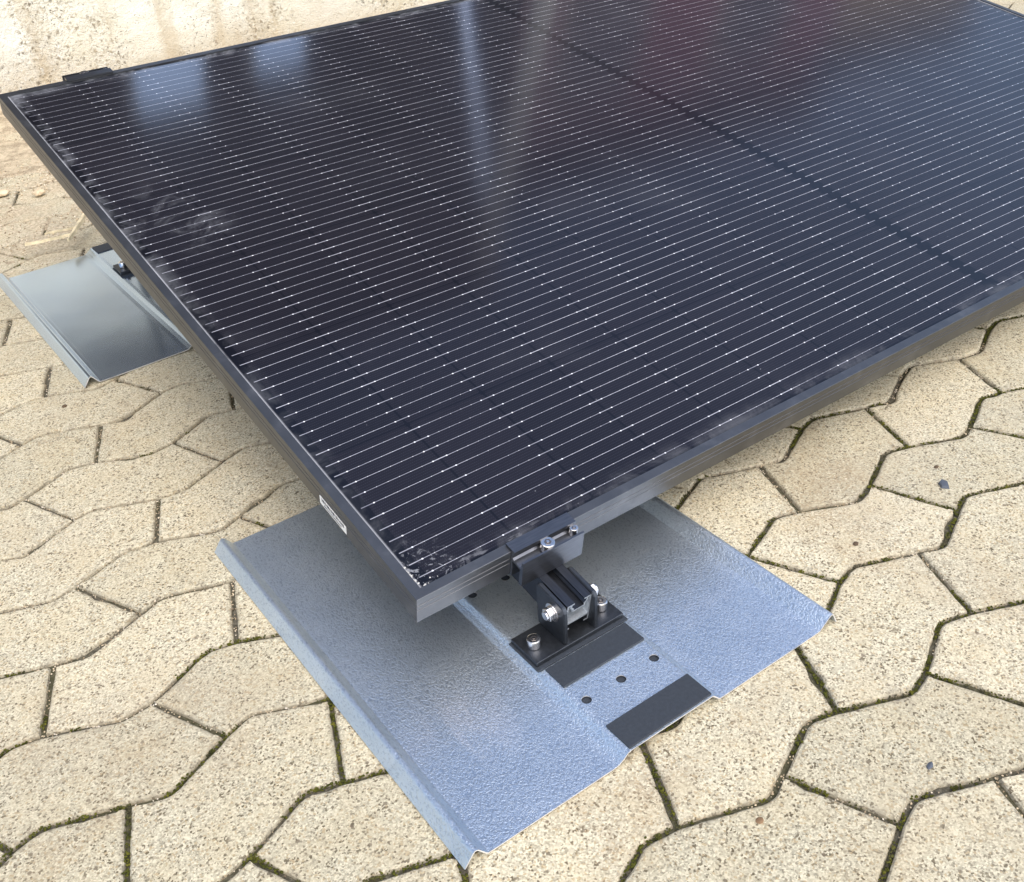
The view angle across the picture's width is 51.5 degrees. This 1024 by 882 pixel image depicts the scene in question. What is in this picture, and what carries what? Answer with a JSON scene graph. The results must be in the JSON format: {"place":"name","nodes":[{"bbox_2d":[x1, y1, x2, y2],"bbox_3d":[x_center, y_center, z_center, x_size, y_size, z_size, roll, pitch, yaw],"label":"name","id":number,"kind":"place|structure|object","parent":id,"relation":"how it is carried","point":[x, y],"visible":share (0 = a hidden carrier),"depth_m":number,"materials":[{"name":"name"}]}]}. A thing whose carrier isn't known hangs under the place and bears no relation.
{"place":"outdoors","nodes":[
{"label":"outdoors","id":0,"kind":"place"},
{"bbox_2d":[0,0,1023,881],"bbox_3d":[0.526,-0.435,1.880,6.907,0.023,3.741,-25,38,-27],"label":"paving","id":1,"kind":"structure","parent":0,"point":[222,810],"depth_m":0.97,"materials":[{"name":"concrete"}]},
{"bbox_2d":[0,189,9,196],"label":"pebble","id":2,"kind":"object","parent":1,"relation":"on","point":[4,192],"visible":1,"depth_m":2.13,"materials":[{"name":"beige stone"}]},
{"bbox_2d":[31,189,45,195],"bbox_3d":[-0.946,-0.497,2.122,0.019,0.012,0.025,16,39,28],"label":"pebble","id":3,"kind":"object","parent":1,"relation":"on","point":[37,192],"visible":1,"depth_m":2.12,"materials":[{"name":"beige stone"}]},
{"bbox_2d":[0,110,79,266],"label":"dry soil","id":4,"kind":"structure","parent":1,"relation":"on","point":[11,151],"depth_m":2.35,"materials":[{"name":"beige soil"}]},
{"bbox_2d":[25,233,69,245],"bbox_3d":[-0.810,-0.354,1.860,0.083,0.006,0.009,-15,35,-16],"label":"wood splinter","id":5,"kind":"object","parent":1,"relation":"on","point":[48,239],"visible":1,"depth_m":1.86,"materials":[{"name":"beige wood"}]},
{"bbox_2d":[44,227,73,234],"bbox_3d":[-0.810,-0.376,1.898,0.050,0.005,0.007,-13,35,-12],"label":"wood splinter","id":6,"kind":"object","parent":1,"relation":"on","point":[59,230],"visible":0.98,"depth_m":1.90,"materials":[{"name":"beige wood"}]},
{"bbox_2d":[67,213,85,240],"bbox_3d":[-0.773,-0.384,1.889,0.011,0.016,0.108,-3,34,2],"label":"wood splinter","id":7,"kind":"object","parent":1,"relation":"on","point":[80,221],"visible":0.87,"depth_m":1.88,"materials":[{"name":"beige wood"}]},
{"bbox_2d":[0,243,191,387],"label":"roof plate","id":8,"kind":"object","parent":1,"relation":"on","point":[92,313],"visible":0.47,"depth_m":1.64,"materials":[{"name":"metal"}]},
{"bbox_2d":[112,261,132,277],"bbox_3d":[-0.618,-0.407,1.698,0.105,0.269,0.046,-25,38,-27],"label":"mounting bracket","id":9,"kind":"object","parent":8,"relation":"on","point":[121,269],"visible":0.16,"depth_m":1.74,"materials":[{"name":"metal"}]},
{"bbox_2d":[0,0,446,109],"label":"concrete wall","id":10,"kind":"structure","parent":1,"relation":"on","point":[43,42],"depth_m":2.76,"materials":[{"name":"beige concrete"}]},
{"bbox_2d":[0,256,1023,881],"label":"moss","id":11,"kind":"object","parent":1,"relation":"on","point":[446,856],"visible":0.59,"depth_m":0.91,"materials":[{"name":"green plant"}]},
{"bbox_2d":[0,135,1023,878],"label":"grit","id":12,"kind":"object","parent":1,"relation":"on","point":[268,495],"visible":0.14,"depth_m":1.22,"materials":[{"name":"gravel"}]},
{"bbox_2d":[215,496,835,868],"bbox_3d":[-0.009,0.138,1.057,0.416,0.014,0.485,-25,38,-27],"label":"roof plate","id":13,"kind":"object","parent":1,"relation":"on","point":[473,728],"visible":0.62,"depth_m":0.97,"materials":[{"name":"metal"}]},
{"bbox_2d":[509,567,627,672],"bbox_3d":[0.051,0.154,0.968,0.105,0.056,0.046,-25,38,-27],"label":"mounting bracket","id":14,"kind":"object","parent":13,"relation":"on","point":[550,639],"visible":0.96,"depth_m":0.96,"materials":[{"name":"black anodised aluminium"},{"name":"stainless steel"}]},
{"bbox_2d":[512,564,590,628],"bbox_3d":[-0.303,-0.191,1.312,0.028,0.035,1.225,-25,50,-28],"label":"mounting rail","id":15,"kind":"object","parent":14,"relation":"on","point":[566,588],"visible":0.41,"depth_m":0.97,"materials":[{"name":"black anodised aluminium"},{"name":"raw aluminium at the cut end"}]},
{"bbox_2d":[62,67,112,81],"bbox_3d":[-0.647,-0.549,1.626,0.070,0.033,0.027,-25,50,-28],"label":"end clamp","id":16,"kind":"object","parent":15,"relation":"attached to","point":[86,74],"visible":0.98,"depth_m":1.61,"materials":[{"name":"black metal"}]},
{"bbox_2d":[506,512,583,586],"bbox_3d":[0.030,0.099,0.969,0.070,0.033,0.027,-25,50,-28],"label":"end clamp","id":17,"kind":"object","parent":15,"relation":"attached to","point":[543,549],"visible":1,"depth_m":0.96,"materials":[{"name":"black metal"}]},
{"bbox_2d":[0,0,1023,621],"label":"solar panel","id":18,"kind":"object","parent":17,"relation":"attached to","point":[452,298],"visible":1,"depth_m":1.36,"materials":[{"name":"glass"}]},
{"bbox_2d":[755,817,763,823],"bbox_3d":[0.190,0.291,0.815,0.007,0.002,0.006,-25,38,-27],"label":"pebble","id":19,"kind":"object","parent":1,"relation":"on","point":[759,820],"visible":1,"depth_m":0.81,"materials":[{"name":"beige stone"}]},
{"bbox_2d":[927,762,932,769],"bbox_3d":[0.333,0.259,0.846,0.005,0.002,0.009,20,41,32],"label":"pebble","id":20,"kind":"object","parent":1,"relation":"on","point":[929,765],"visible":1,"depth_m":0.84,"materials":[{"name":"stone"}]},
{"bbox_2d":[938,479,949,488],"bbox_3d":[0.466,0.046,1.145,0.010,0.004,0.015,1,34,8],"label":"stone chip","id":21,"kind":"object","parent":1,"relation":"on","point":[942,483],"visible":1,"depth_m":1.14,"materials":[{"name":"stone"}]}
]}

